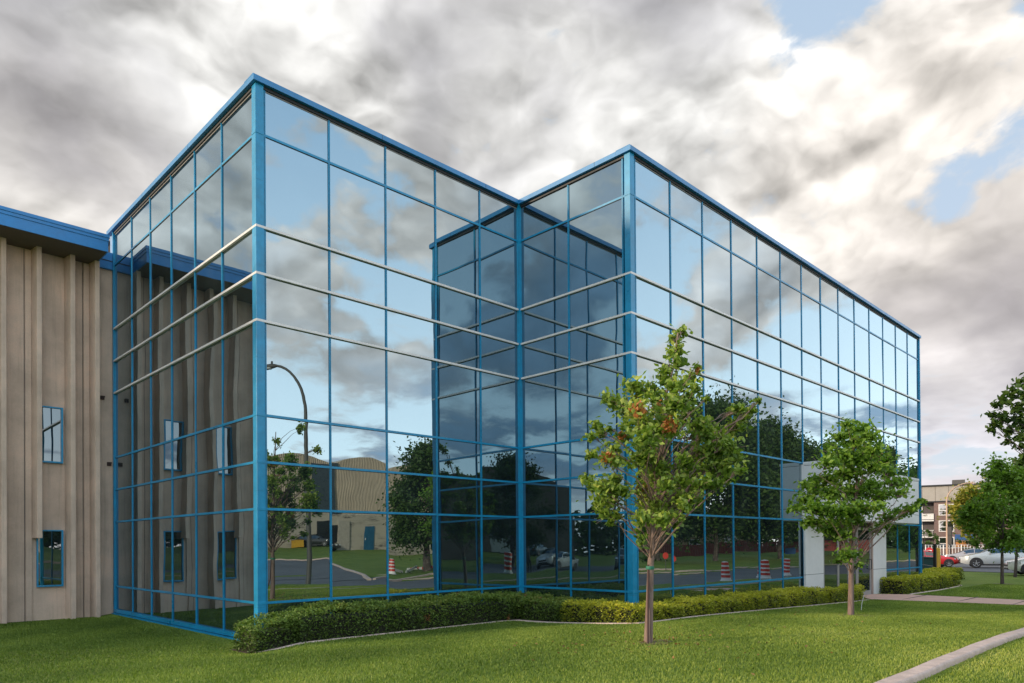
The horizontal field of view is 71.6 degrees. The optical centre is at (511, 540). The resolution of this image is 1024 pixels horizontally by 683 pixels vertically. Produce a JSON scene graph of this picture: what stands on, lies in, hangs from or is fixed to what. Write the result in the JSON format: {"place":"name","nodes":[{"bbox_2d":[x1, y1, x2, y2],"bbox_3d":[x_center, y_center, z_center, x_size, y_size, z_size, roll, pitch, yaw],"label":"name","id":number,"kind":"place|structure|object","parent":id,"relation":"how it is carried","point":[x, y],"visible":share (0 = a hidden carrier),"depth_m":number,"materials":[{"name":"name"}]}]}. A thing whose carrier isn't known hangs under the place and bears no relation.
{"place":"outdoors","nodes":[
{"label":"outdoors","id":0,"kind":"place"},
{"bbox_2d":[0,571,1023,682],"bbox_3d":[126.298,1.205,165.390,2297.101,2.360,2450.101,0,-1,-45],"label":"lawn","id":1,"kind":"structure","parent":0,"point":[972,578],"depth_m":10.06,"materials":[{"name":"green plant"}]},
{"bbox_2d":[0,205,112,623],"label":"concrete building","id":2,"kind":"structure","parent":1,"relation":"on","point":[56,475],"depth_m":18.86,"materials":[{"name":"beige concrete"}]},
{"bbox_2d":[36,530,63,586],"bbox_3d":[-12.245,0.468,18.816,0.600,1.500,0.120,0,-1,-45],"label":"window","id":3,"kind":"structure","parent":2,"relation":"in","point":[49,548],"depth_m":18.81,"materials":[{"name":"glass"}]},
{"bbox_2d":[42,406,62,463],"bbox_3d":[-12.241,-2.807,18.863,0.525,1.490,0.120,0,-1,-45],"label":"window","id":4,"kind":"structure","parent":2,"relation":"in","point":[52,417],"depth_m":18.87,"materials":[{"name":"blue glass"}]},
{"bbox_2d":[106,73,921,640],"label":"glass office building","id":5,"kind":"structure","parent":1,"relation":"on","point":[352,361],"depth_m":16.79,"materials":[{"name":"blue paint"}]},
{"bbox_2d":[133,377,149,450],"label":"window pane","id":6,"kind":"structure","parent":5,"relation":"in","point":[141,390],"depth_m":18.33,"materials":[{"name":"glass"}]},
{"bbox_2d":[133,520,150,588],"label":"window pane","id":7,"kind":"structure","parent":5,"relation":"in","point":[141,529],"depth_m":18.34,"materials":[{"name":"glass"}]},
{"bbox_2d":[151,216,169,299],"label":"window pane","id":8,"kind":"structure","parent":5,"relation":"in","point":[160,237],"depth_m":17.33,"materials":[{"name":"glass"}]},
{"bbox_2d":[151,366,170,444],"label":"window pane","id":9,"kind":"structure","parent":5,"relation":"in","point":[160,381],"depth_m":17.29,"materials":[{"name":"glass"}]},
{"bbox_2d":[152,518,171,591],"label":"window pane","id":10,"kind":"structure","parent":5,"relation":"in","point":[161,528],"depth_m":17.28,"materials":[{"name":"glass"}]},
{"bbox_2d":[172,193,193,284],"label":"window pane","id":11,"kind":"structure","parent":5,"relation":"in","point":[183,216],"depth_m":16.27,"materials":[{"name":"glass"}]},
{"bbox_2d":[172,354,194,438],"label":"window pane","id":12,"kind":"structure","parent":5,"relation":"in","point":[183,372],"depth_m":16.26,"materials":[{"name":"glass"}]},
{"bbox_2d":[173,516,194,594],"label":"window pane","id":13,"kind":"structure","parent":5,"relation":"in","point":[183,527],"depth_m":16.23,"materials":[{"name":"glass"}]},
{"bbox_2d":[196,168,220,266],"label":"window pane","id":14,"kind":"structure","parent":5,"relation":"in","point":[208,197],"depth_m":15.24,"materials":[{"name":"glass"}]},
{"bbox_2d":[196,341,221,431],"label":"window pane","id":15,"kind":"structure","parent":5,"relation":"in","point":[208,360],"depth_m":15.21,"materials":[{"name":"glass"}]},
{"bbox_2d":[197,514,222,597],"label":"window pane","id":16,"kind":"structure","parent":5,"relation":"in","point":[209,527],"depth_m":15.21,"materials":[{"name":"glass"}]},
{"bbox_2d":[223,139,251,246],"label":"window pane","id":17,"kind":"structure","parent":5,"relation":"in","point":[237,172],"depth_m":14.20,"materials":[{"name":"glass"}]},
{"bbox_2d":[223,231,251,290],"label":"window pane","id":18,"kind":"structure","parent":5,"relation":"in","point":[237,259],"depth_m":14.20,"materials":[{"name":"glass"}]},
{"bbox_2d":[223,324,252,423],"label":"window pane","id":19,"kind":"structure","parent":5,"relation":"in","point":[237,347],"depth_m":14.18,"materials":[{"name":"glass"}]},
{"bbox_2d":[223,278,252,334],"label":"window pane","id":20,"kind":"structure","parent":5,"relation":"in","point":[237,303],"depth_m":14.20,"materials":[{"name":"glass"}]},
{"bbox_2d":[224,465,252,510],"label":"window pane","id":21,"kind":"structure","parent":5,"relation":"in","point":[238,482],"depth_m":14.17,"materials":[{"name":"glass"}]},
{"bbox_2d":[224,418,252,466],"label":"window pane","id":22,"kind":"structure","parent":5,"relation":"in","point":[238,437],"depth_m":14.17,"materials":[{"name":"glass"}]},
{"bbox_2d":[224,511,253,600],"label":"window pane","id":23,"kind":"structure","parent":5,"relation":"in","point":[238,526],"depth_m":14.15,"materials":[{"name":"glass"}]},
{"bbox_2d":[265,93,327,159],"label":"window pane","id":24,"kind":"structure","parent":5,"relation":"in","point":[287,123],"depth_m":14.16,"materials":[{"name":"glass"}]},
{"bbox_2d":[266,138,327,246],"bbox_3d":[-4.279,-6.907,14.174,1.354,1.760,0.016,0,-1,-45],"label":"window pane","id":25,"kind":"structure","parent":5,"relation":"in","point":[296,182],"depth_m":14.15,"materials":[{"name":"glass"}]},
{"bbox_2d":[266,323,328,421],"bbox_3d":[-4.255,-3.307,14.151,1.354,1.760,0.018,0,-1,-45],"label":"window pane","id":26,"kind":"structure","parent":5,"relation":"in","point":[297,361],"depth_m":14.13,"materials":[{"name":"glass"}]},
{"bbox_2d":[266,277,328,333],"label":"window pane","id":27,"kind":"structure","parent":5,"relation":"in","point":[290,304],"depth_m":14.13,"materials":[{"name":"glass"}]},
{"bbox_2d":[266,230,328,290],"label":"window pane","id":28,"kind":"structure","parent":5,"relation":"in","point":[288,258],"depth_m":14.14,"materials":[{"name":"glass"}]},
{"bbox_2d":[267,417,328,465],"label":"window pane","id":29,"kind":"structure","parent":5,"relation":"in","point":[288,441],"depth_m":14.11,"materials":[{"name":"glass"}]},
{"bbox_2d":[267,511,329,600],"bbox_3d":[-4.230,0.293,14.128,1.354,1.760,0.020,0,-1,-45],"label":"window pane","id":30,"kind":"structure","parent":5,"relation":"in","point":[298,542],"depth_m":14.10,"materials":[{"name":"glass"}]},
{"bbox_2d":[267,464,329,509],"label":"window pane","id":31,"kind":"structure","parent":5,"relation":"in","point":[290,487],"depth_m":14.11,"materials":[{"name":"glass"}]},
{"bbox_2d":[330,123,383,183],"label":"window pane","id":32,"kind":"structure","parent":5,"relation":"in","point":[348,150],"depth_m":15.13,"materials":[{"name":"glass"}]},
{"bbox_2d":[330,165,384,264],"bbox_3d":[-3.287,-6.908,15.153,1.354,1.760,0.014,0,-1,-44],"label":"window pane","id":33,"kind":"structure","parent":5,"relation":"in","point":[357,204],"depth_m":15.13,"materials":[{"name":"glass"}]},
{"bbox_2d":[331,295,384,346],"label":"window pane","id":34,"kind":"structure","parent":5,"relation":"in","point":[350,319],"depth_m":15.11,"materials":[{"name":"glass"}]},
{"bbox_2d":[331,251,384,305],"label":"window pane","id":35,"kind":"structure","parent":5,"relation":"in","point":[351,277],"depth_m":15.12,"materials":[{"name":"glass"}]},
{"bbox_2d":[331,338,385,429],"bbox_3d":[-3.262,-3.308,15.130,1.354,1.760,0.017,0,-1,-45],"label":"window pane","id":36,"kind":"structure","parent":5,"relation":"in","point":[358,372],"depth_m":15.11,"materials":[{"name":"glass"}]},
{"bbox_2d":[331,426,385,470],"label":"window pane","id":37,"kind":"structure","parent":5,"relation":"in","point":[351,447],"depth_m":15.10,"materials":[{"name":"glass"}]},
{"bbox_2d":[332,469,385,511],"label":"window pane","id":38,"kind":"structure","parent":5,"relation":"in","point":[351,490],"depth_m":15.09,"materials":[{"name":"glass"}]},
{"bbox_2d":[332,513,386,596],"bbox_3d":[-3.237,0.292,15.107,1.354,1.760,0.015,0,-1,-44],"label":"window pane","id":39,"kind":"structure","parent":5,"relation":"in","point":[359,541],"depth_m":15.09,"materials":[{"name":"glass"}]},
{"bbox_2d":[386,149,433,204],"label":"window pane","id":40,"kind":"structure","parent":5,"relation":"in","point":[405,175],"depth_m":16.11,"materials":[{"name":"glass"}]},
{"bbox_2d":[387,189,434,280],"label":"window pane","id":41,"kind":"structure","parent":5,"relation":"in","point":[410,222],"depth_m":16.11,"materials":[{"name":"glass"}]},
{"bbox_2d":[387,310,434,357],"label":"window pane","id":42,"kind":"structure","parent":5,"relation":"in","point":[405,333],"depth_m":16.09,"materials":[{"name":"glass"}]},
{"bbox_2d":[387,269,434,319],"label":"window pane","id":43,"kind":"structure","parent":5,"relation":"in","point":[405,293],"depth_m":16.10,"materials":[{"name":"glass"}]},
{"bbox_2d":[387,351,435,435],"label":"window pane","id":44,"kind":"structure","parent":5,"relation":"in","point":[411,379],"depth_m":16.09,"materials":[{"name":"glass"}]},
{"bbox_2d":[388,474,435,512],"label":"window pane","id":45,"kind":"structure","parent":5,"relation":"in","point":[406,493],"depth_m":16.07,"materials":[{"name":"glass"}]},
{"bbox_2d":[388,433,435,474],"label":"window pane","id":46,"kind":"structure","parent":5,"relation":"in","point":[406,453],"depth_m":16.08,"materials":[{"name":"glass"}]},
{"bbox_2d":[388,514,436,593],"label":"window pane","id":47,"kind":"structure","parent":5,"relation":"in","point":[412,538],"depth_m":16.07,"materials":[{"name":"glass"}]},
{"bbox_2d":[436,209,478,295],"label":"window pane","id":48,"kind":"structure","parent":5,"relation":"in","point":[457,239],"depth_m":17.09,"materials":[{"name":"glass"}]},
{"bbox_2d":[436,172,478,223],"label":"window pane","id":49,"kind":"structure","parent":5,"relation":"in","point":[457,198],"depth_m":17.10,"materials":[{"name":"glass"}]},
{"bbox_2d":[437,362,479,441],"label":"window pane","id":50,"kind":"structure","parent":5,"relation":"in","point":[458,388],"depth_m":17.07,"materials":[{"name":"glass"}]},
{"bbox_2d":[437,324,479,368],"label":"window pane","id":51,"kind":"structure","parent":5,"relation":"in","point":[454,345],"depth_m":17.08,"materials":[{"name":"glass"}]},
{"bbox_2d":[437,285,479,331],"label":"window pane","id":52,"kind":"structure","parent":5,"relation":"in","point":[455,308],"depth_m":17.08,"materials":[{"name":"glass"}]},
{"bbox_2d":[438,439,479,477],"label":"window pane","id":53,"kind":"structure","parent":5,"relation":"in","point":[458,459],"depth_m":17.06,"materials":[{"name":"glass"}]},
{"bbox_2d":[438,516,480,590],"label":"window pane","id":54,"kind":"structure","parent":5,"relation":"in","point":[459,538],"depth_m":17.05,"materials":[{"name":"glass"}]},
{"bbox_2d":[438,478,480,514],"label":"window pane","id":55,"kind":"structure","parent":5,"relation":"in","point":[455,496],"depth_m":17.06,"materials":[{"name":"glass"}]},
{"bbox_2d":[480,192,516,239],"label":"window pane","id":56,"kind":"structure","parent":5,"relation":"in","point":[500,217],"depth_m":18.06,"materials":[{"name":"glass"}]},
{"bbox_2d":[481,228,516,307],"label":"window pane","id":57,"kind":"structure","parent":5,"relation":"in","point":[498,253],"depth_m":18.06,"materials":[{"name":"glass"}]},
{"bbox_2d":[481,299,516,342],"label":"window pane","id":58,"kind":"structure","parent":5,"relation":"in","point":[499,321],"depth_m":18.03,"materials":[{"name":"glass"}]},
{"bbox_2d":[481,336,517,376],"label":"window pane","id":59,"kind":"structure","parent":5,"relation":"in","point":[497,356],"depth_m":18.03,"materials":[{"name":"glass"}]},
{"bbox_2d":[482,372,517,446],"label":"window pane","id":60,"kind":"structure","parent":5,"relation":"in","point":[499,393],"depth_m":18.03,"materials":[{"name":"glass"}]},
{"bbox_2d":[482,445,517,481],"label":"window pane","id":61,"kind":"structure","parent":5,"relation":"in","point":[498,463],"depth_m":18.01,"materials":[{"name":"glass"}]},
{"bbox_2d":[482,517,518,587],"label":"window pane","id":62,"kind":"structure","parent":5,"relation":"in","point":[500,535],"depth_m":18.01,"materials":[{"name":"glass"}]},
{"bbox_2d":[482,481,518,515],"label":"window pane","id":63,"kind":"structure","parent":5,"relation":"in","point":[498,498],"depth_m":18.00,"materials":[{"name":"glass"}]},
{"bbox_2d":[521,187,566,239],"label":"window pane","id":64,"kind":"structure","parent":5,"relation":"in","point":[551,210],"depth_m":17.93,"materials":[{"name":"glass"}]},
{"bbox_2d":[522,223,567,307],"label":"window pane","id":65,"kind":"structure","parent":5,"relation":"in","point":[544,255],"depth_m":17.91,"materials":[{"name":"glass"}]},
{"bbox_2d":[522,332,567,376],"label":"window pane","id":66,"kind":"structure","parent":5,"relation":"in","point":[551,353],"depth_m":17.91,"materials":[{"name":"glass"}]},
{"bbox_2d":[522,295,567,342],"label":"window pane","id":67,"kind":"structure","parent":5,"relation":"in","point":[551,317],"depth_m":17.91,"materials":[{"name":"glass"}]},
{"bbox_2d":[523,369,568,446],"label":"window pane","id":68,"kind":"structure","parent":5,"relation":"in","point":[546,396],"depth_m":17.89,"materials":[{"name":"glass"}]},
{"bbox_2d":[523,480,568,515],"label":"window pane","id":69,"kind":"structure","parent":5,"relation":"in","point":[550,497],"depth_m":17.89,"materials":[{"name":"glass"}]},
{"bbox_2d":[523,443,568,481],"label":"window pane","id":70,"kind":"structure","parent":5,"relation":"in","point":[551,461],"depth_m":17.89,"materials":[{"name":"glass"}]},
{"bbox_2d":[523,516,569,587],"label":"window pane","id":71,"kind":"structure","parent":5,"relation":"in","point":[546,539],"depth_m":17.86,"materials":[{"name":"glass"}]},
{"bbox_2d":[569,199,621,291],"bbox_3d":[1.966,-6.934,16.783,0.016,1.760,1.595,0,-1,-45],"label":"window pane","id":72,"kind":"structure","parent":5,"relation":"in","point":[595,237],"depth_m":16.74,"materials":[{"name":"glass"}]},
{"bbox_2d":[569,161,621,218],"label":"window pane","id":73,"kind":"structure","parent":5,"relation":"in","point":[603,186],"depth_m":16.77,"materials":[{"name":"glass"}]},
{"bbox_2d":[570,356,622,439],"bbox_3d":[1.991,-3.334,16.760,0.016,1.760,1.595,0,-1,-45],"label":"window pane","id":74,"kind":"structure","parent":5,"relation":"in","point":[587,381],"depth_m":16.83,"materials":[{"name":"glass"}]},
{"bbox_2d":[570,316,622,365],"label":"window pane","id":75,"kind":"structure","parent":5,"relation":"in","point":[603,339],"depth_m":16.75,"materials":[{"name":"glass"}]},
{"bbox_2d":[570,277,622,328],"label":"window pane","id":76,"kind":"structure","parent":5,"relation":"in","point":[602,301],"depth_m":16.74,"materials":[{"name":"glass"}]},
{"bbox_2d":[571,475,623,513],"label":"window pane","id":77,"kind":"structure","parent":5,"relation":"in","point":[578,492],"depth_m":17.07,"materials":[{"name":"glass"}]},
{"bbox_2d":[571,436,623,476],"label":"window pane","id":78,"kind":"structure","parent":5,"relation":"in","point":[579,465],"depth_m":16.94,"materials":[{"name":"glass"}]},
{"bbox_2d":[571,514,624,589],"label":"window pane","id":79,"kind":"structure","parent":5,"relation":"in","point":[597,549],"depth_m":16.73,"materials":[{"name":"glass"}]},
{"bbox_2d":[636,200,669,287],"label":"window pane","id":80,"kind":"structure","parent":5,"relation":"in","point":[652,227],"depth_m":16.69,"materials":[{"name":"glass"}]},
{"bbox_2d":[636,277,669,325],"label":"window pane","id":81,"kind":"structure","parent":5,"relation":"in","point":[653,301],"depth_m":16.68,"materials":[{"name":"glass"}]},
{"bbox_2d":[637,317,669,362],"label":"window pane","id":82,"kind":"structure","parent":5,"relation":"in","point":[652,337],"depth_m":16.63,"materials":[{"name":"glass"}]},
{"bbox_2d":[638,518,671,589],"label":"window pane","id":83,"kind":"structure","parent":5,"relation":"in","point":[663,559],"depth_m":16.79,"materials":[{"name":"glass"}]},
{"bbox_2d":[671,219,701,302],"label":"window pane","id":84,"kind":"structure","parent":5,"relation":"in","point":[686,245],"depth_m":17.72,"materials":[{"name":"glass"}]},
{"bbox_2d":[674,516,704,586],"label":"window pane","id":85,"kind":"structure","parent":5,"relation":"in","point":[689,552],"depth_m":17.72,"materials":[{"name":"glass"}]},
{"bbox_2d":[703,238,730,315],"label":"window pane","id":86,"kind":"structure","parent":5,"relation":"in","point":[716,260],"depth_m":18.79,"materials":[{"name":"glass"}]},
{"bbox_2d":[704,377,731,428],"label":"window pane","id":87,"kind":"structure","parent":5,"relation":"in","point":[720,393],"depth_m":18.74,"materials":[{"name":"glass"}]},
{"bbox_2d":[706,517,732,584],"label":"window pane","id":88,"kind":"structure","parent":5,"relation":"in","point":[719,531],"depth_m":18.73,"materials":[{"name":"glass"}]},
{"bbox_2d":[732,254,756,326],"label":"window pane","id":89,"kind":"structure","parent":5,"relation":"in","point":[744,281],"depth_m":19.83,"materials":[{"name":"glass"}]},
{"bbox_2d":[733,386,757,453],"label":"window pane","id":90,"kind":"structure","parent":5,"relation":"in","point":[739,394],"depth_m":19.92,"materials":[{"name":"glass"}]},
{"bbox_2d":[734,518,758,581],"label":"window pane","id":91,"kind":"structure","parent":5,"relation":"in","point":[746,531],"depth_m":19.79,"materials":[{"name":"glass"}]},
{"bbox_2d":[758,269,779,337],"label":"window pane","id":92,"kind":"structure","parent":5,"relation":"in","point":[768,286],"depth_m":20.88,"materials":[{"name":"glass"}]},
{"bbox_2d":[759,394,780,457],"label":"window pane","id":93,"kind":"structure","parent":5,"relation":"in","point":[770,408],"depth_m":20.87,"materials":[{"name":"glass"}]},
{"bbox_2d":[760,519,782,579],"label":"window pane","id":94,"kind":"structure","parent":5,"relation":"in","point":[770,530],"depth_m":20.83,"materials":[{"name":"glass"}]},
{"bbox_2d":[782,401,801,461],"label":"window pane","id":95,"kind":"structure","parent":5,"relation":"in","point":[791,413],"depth_m":21.90,"materials":[{"name":"glass"}]},
{"bbox_2d":[783,520,803,577],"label":"window pane","id":96,"kind":"structure","parent":5,"relation":"in","point":[792,538],"depth_m":21.87,"materials":[{"name":"glass"}]},
{"bbox_2d":[231,600,858,652],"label":"bed soil","id":97,"kind":"structure","parent":1,"relation":"on","point":[239,650],"depth_m":16.14,"materials":[{"name":"brown soil"}]},
{"bbox_2d":[231,590,586,653],"bbox_3d":[-1.634,1.595,14.941,7.802,0.888,2.583,0,-1,-45],"label":"dark hedge","id":98,"kind":"object","parent":97,"relation":"on","point":[295,626],"visible":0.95,"depth_m":14.56,"materials":[{"name":"green plant"}]},
{"bbox_2d":[559,583,866,623],"bbox_3d":[6.351,1.633,19.668,12.889,0.764,2.428,0,-1,-45],"label":"hedge","id":99,"kind":"object","parent":97,"relation":"on","point":[601,611],"visible":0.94,"depth_m":16.63,"materials":[{"name":"green plant"}]},
{"bbox_2d":[576,323,761,643],"bbox_3d":[2.429,-0.946,11.330,3.121,5.450,2.593,0,-1,-45],"label":"young tree","id":100,"kind":"object","parent":1,"relation":"on","point":[657,509],"visible":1,"depth_m":11.07,"materials":[{"name":"green plant"}]},
{"bbox_2d":[786,417,930,614],"bbox_3d":[7.782,-0.458,16.299,4.120,4.663,2.683,0,-1,-45],"label":"young tree","id":101,"kind":"object","parent":1,"relation":"on","point":[848,456],"visible":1,"depth_m":16.02,"materials":[{"name":"green plant"}]},
{"bbox_2d":[879,571,960,593],"bbox_3d":[16.965,1.736,29.716,8.523,0.820,1.714,0,-1,-45],"label":"hedge","id":102,"kind":"object","parent":1,"relation":"on","point":[914,583],"visible":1,"depth_m":27.84,"materials":[{"name":"green plant"}]},
{"bbox_2d":[874,628,1023,682],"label":"kerb","id":103,"kind":"structure","parent":1,"relation":"on","point":[934,666],"depth_m":9.48,"materials":[{"name":"concrete"}]},
{"bbox_2d":[921,479,1017,553],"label":"apartment building","id":104,"kind":"structure","parent":1,"relation":"on","point":[933,495],"depth_m":129.14,"materials":[{"name":"brown brick"}]},
{"bbox_2d":[947,451,1023,583],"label":"street tree","id":105,"kind":"object","parent":1,"relation":"on","point":[1006,493],"visible":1,"depth_m":33.48,"materials":[{"name":"green plant"}]},
{"bbox_2d":[980,372,1023,469],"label":"tree","id":106,"kind":"object","parent":1,"relation":"on","point":[1015,419],"visible":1,"depth_m":15.83,"materials":[{"name":"green plant"}]},
{"bbox_2d":[0,0,1023,484],"label":"sky","id":107,"kind":"structure","parent":0,"point":[880,143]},
{"bbox_2d":[863,594,1023,604],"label":"path","id":108,"kind":"structure","parent":0,"point":[937,598],"depth_m":23.39,"materials":[{"name":"concrete"}]},
{"bbox_2d":[959,547,1023,567],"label":"parked car","id":109,"kind":"object","parent":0,"point":[981,558],"visible":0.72,"depth_m":56.48,"materials":[{"name":"silver metal"}]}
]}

